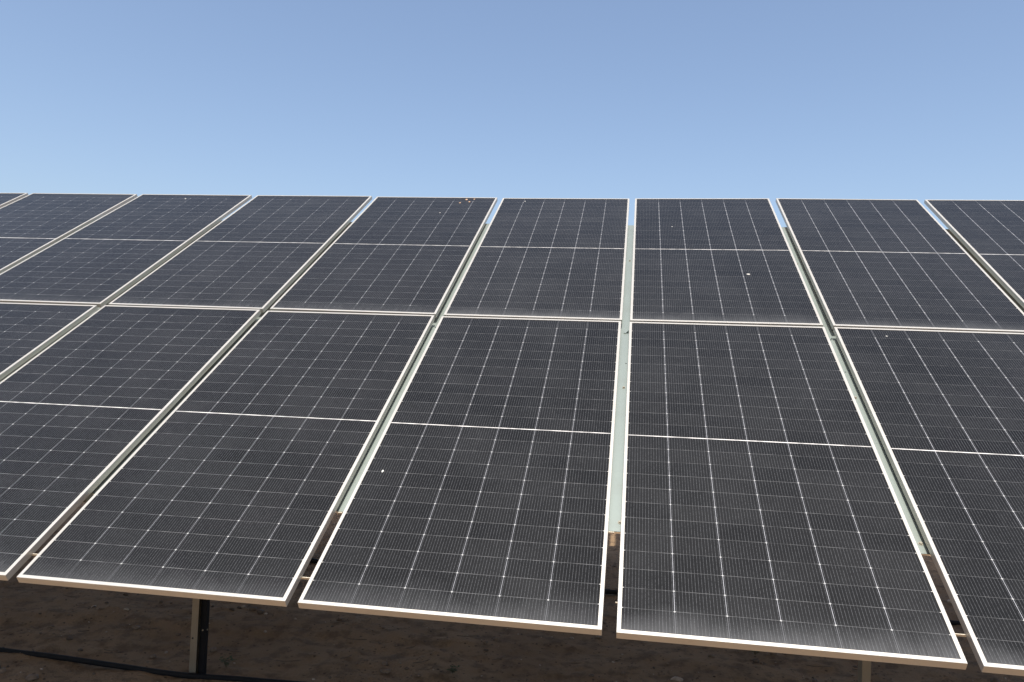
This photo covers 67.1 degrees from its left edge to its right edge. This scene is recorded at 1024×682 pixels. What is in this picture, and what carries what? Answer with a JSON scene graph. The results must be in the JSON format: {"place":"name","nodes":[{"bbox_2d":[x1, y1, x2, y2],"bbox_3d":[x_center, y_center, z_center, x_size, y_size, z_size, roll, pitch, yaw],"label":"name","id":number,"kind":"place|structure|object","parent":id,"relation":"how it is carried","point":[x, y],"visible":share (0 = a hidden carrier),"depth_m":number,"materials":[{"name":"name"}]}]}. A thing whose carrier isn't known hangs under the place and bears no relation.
{"place":"outdoors","nodes":[
{"label":"outdoors","id":0,"kind":"place"},
{"bbox_2d":[219,655,236,666],"bbox_3d":[-1.558,1.750,4.205,0.088,0.058,0.094,4,-3,-43],"label":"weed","id":1,"kind":"object","parent":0,"point":[227,663],"visible":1,"depth_m":4.20,"materials":[{"name":"green plant"}]},
{"bbox_2d":[447,665,458,673],"bbox_3d":[-0.324,1.821,4.267,0.063,0.037,0.092,2,-2,9],"label":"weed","id":2,"kind":"object","parent":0,"point":[452,670],"visible":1,"depth_m":4.25,"materials":[{"name":"green plant"}]},
{"bbox_2d":[0,502,1023,681],"bbox_3d":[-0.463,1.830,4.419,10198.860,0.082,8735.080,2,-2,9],"label":"ground","id":3,"kind":"structure","parent":0,"point":[316,652],"depth_m":4.62,"materials":[{"name":"soil"}]},
{"bbox_2d":[0,647,303,681],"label":"ground cable","id":4,"kind":"object","parent":3,"relation":"on","point":[121,666],"visible":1,"depth_m":4.13,"materials":[{"name":"black plastic"}]},
{"bbox_2d":[189,598,209,673],"bbox_3d":[-1.661,1.332,4.150,0.076,1.600,0.069,2,-2,9],"label":"support post","id":5,"kind":"object","parent":3,"relation":"on","point":[199,636],"visible":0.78,"depth_m":4.12,"materials":[{"name":"metal"}]},
{"bbox_2d":[0,534,1006,681],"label":"soil clods","id":6,"kind":"object","parent":3,"relation":"on","point":[30,677],"visible":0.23,"depth_m":4.57,"materials":[{"name":"brown soil"}]},
{"bbox_2d":[310,558,960,624],"bbox_3d":[1.264,1.942,5.872,6.646,0.040,0.427,2,-2,13],"label":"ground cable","id":7,"kind":"object","parent":3,"relation":"on","point":[615,592],"visible":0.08,"depth_m":5.89,"materials":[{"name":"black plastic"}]},
{"bbox_2d":[858,660,870,681],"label":"support post","id":8,"kind":"object","parent":3,"relation":"on","point":[864,671],"depth_m":3.60,"materials":[{"name":"metal"}]},
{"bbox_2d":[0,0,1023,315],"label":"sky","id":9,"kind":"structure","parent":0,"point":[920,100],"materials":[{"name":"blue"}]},
{"bbox_3d":[-0.157,-0.838,6.427,10.000,0.070,0.060,2,29,9],"label":"support beam","id":10,"kind":"object","parent":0,"visible":0},
{"bbox_2d":[0,220,222,381],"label":"mounting rail","id":11,"kind":"object","parent":10,"relation":"attached to","point":[106,304],"visible":0.02,"depth_m":5.45,"materials":[{"name":"metal"}]},
{"bbox_2d":[0,305,260,580],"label":"solar panel","id":12,"kind":"object","parent":11,"relation":"attached to","point":[88,403],"visible":1,"depth_m":4.21,"materials":[{"name":"glass"}]},
{"bbox_2d":[83,222,351,502],"bbox_3d":[-1.635,-0.141,5.160,0.210,0.079,3.654,2,29,9],"label":"mounting rail","id":13,"kind":"object","parent":10,"relation":"attached to","point":[120,464],"visible":0.03,"depth_m":4.38,"materials":[{"name":"metal"}]},
{"bbox_2d":[17,311,434,606],"bbox_3d":[-1.231,0.402,3.999,1.134,0.037,2.353,2,29,9],"label":"solar panel","id":14,"kind":"object","parent":13,"relation":"attached to","point":[230,478],"visible":1,"depth_m":3.60,"materials":[{"name":"glass"}]},
{"bbox_2d":[108,195,371,312],"bbox_3d":[-2.039,-0.785,6.244,1.134,0.036,2.353,2,29,9],"label":"solar panel","id":15,"kind":"object","parent":13,"relation":"attached to","point":[261,253],"visible":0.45,"depth_m":5.98,"materials":[{"name":"glass"}]},
{"bbox_2d":[336,224,488,513],"bbox_3d":[-0.463,-0.099,4.977,0.210,0.079,3.654,2,29,9],"label":"mounting rail","id":16,"kind":"object","parent":10,"relation":"attached to","point":[361,468],"visible":0.12,"depth_m":4.26,"materials":[{"name":"metal"}]},
{"bbox_2d":[270,197,497,317],"bbox_3d":[-0.870,-0.742,6.064,1.134,0.037,2.353,2,29,9],"label":"solar panel","id":17,"kind":"object","parent":16,"relation":"attached to","point":[395,255],"visible":0.86,"depth_m":5.79,"materials":[{"name":"glass"}]},
{"bbox_2d":[298,316,620,634],"bbox_3d":[-0.065,0.444,3.825,1.134,0.039,2.353,2,29,9],"label":"solar panel","id":18,"kind":"object","parent":16,"relation":"attached to","point":[481,494],"visible":1,"depth_m":3.41,"materials":[{"name":"glass"}]},
{"bbox_2d":[444,198,629,323],"bbox_3d":[0.300,-0.697,5.886,1.134,0.039,2.353,2,29,9],"label":"solar panel","id":19,"kind":"object","parent":16,"relation":"attached to","point":[549,258],"visible":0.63,"depth_m":5.61,"materials":[{"name":"glass"}]},
{"bbox_2d":[608,225,633,533],"bbox_3d":[0.708,-0.058,4.795,0.210,0.079,3.654,2,29,9],"label":"mounting rail","id":20,"kind":"object","parent":10,"relation":"attached to","point":[615,511],"visible":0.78,"depth_m":4.02,"materials":[{"name":"metal"}]},
{"bbox_2d":[630,198,822,326],"bbox_3d":[1.466,-0.660,5.691,1.134,0.037,2.353,2,29,9],"label":"solar panel","id":21,"kind":"object","parent":20,"relation":"attached to","point":[715,260],"visible":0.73,"depth_m":5.40,"materials":[{"name":"glass"}]},
{"bbox_2d":[616,322,967,669],"bbox_3d":[1.102,0.481,3.623,1.134,0.036,2.353,2,29,9],"label":"solar panel","id":22,"kind":"object","parent":20,"relation":"attached to","point":[762,510],"visible":1,"depth_m":3.19,"materials":[{"name":"glass"}]},
{"bbox_2d":[781,227,929,554],"bbox_3d":[1.879,-0.016,4.613,0.210,0.079,3.654,2,29,9],"label":"mounting rail","id":23,"kind":"object","parent":10,"relation":"attached to","point":[908,514],"visible":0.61,"depth_m":3.91,"materials":[{"name":"metal"}]},
{"bbox_2d":[833,327,1023,675],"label":"solar panel","id":24,"kind":"object","parent":23,"relation":"attached to","point":[945,409],"visible":1,"depth_m":3.49,"materials":[{"name":"glass"}]},
{"bbox_2d":[945,229,1023,311],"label":"mounting rail","id":25,"kind":"object","parent":10,"relation":"attached to","point":[986,270],"visible":0.05,"depth_m":5.30,"materials":[{"name":"metal"}]},
{"bbox_2d":[776,198,1023,332],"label":"solar panel","id":26,"kind":"object","parent":25,"relation":"attached to","point":[892,264],"visible":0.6,"depth_m":5.22,"materials":[{"name":"glass"}]},
{"bbox_2d":[924,200,1023,307],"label":"solar panel","id":27,"kind":"object","parent":25,"relation":"attached to","point":[989,234],"visible":1,"depth_m":5.75,"materials":[{"name":"glass"}]},
{"bbox_3d":[-5.149,-0.265,5.706,0.210,0.079,3.654,2,29,9],"label":"rail","id":28,"kind":"object","parent":10,"relation":"attached to","visible":0},
{"bbox_2d":[0,193,27,207],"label":"solar panel","id":29,"kind":"object","parent":28,"relation":"attached to","point":[6,199],"visible":0.85,"depth_m":7.59,"materials":[{"name":"glass"}]},
{"bbox_2d":[0,193,137,273],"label":"solar panel","id":30,"kind":"object","parent":28,"relation":"attached to","point":[32,224],"visible":0.98,"depth_m":6.98,"materials":[{"name":"glass"}]},
{"bbox_3d":[-3.977,-0.224,5.524,0.210,0.079,3.654,2,29,9],"label":"rail","id":31,"kind":"object","parent":10,"relation":"attached to","visible":0},
{"bbox_2d":[0,302,97,379],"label":"solar panel","id":32,"kind":"object","parent":31,"relation":"attached to","point":[28,331],"visible":1,"depth_m":5.04,"materials":[{"name":"glass"}]},
{"bbox_2d":[0,194,251,307],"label":"solar panel","id":33,"kind":"object","parent":31,"relation":"attached to","point":[101,262],"visible":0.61,"depth_m":6.20,"materials":[{"name":"glass"}]}
]}

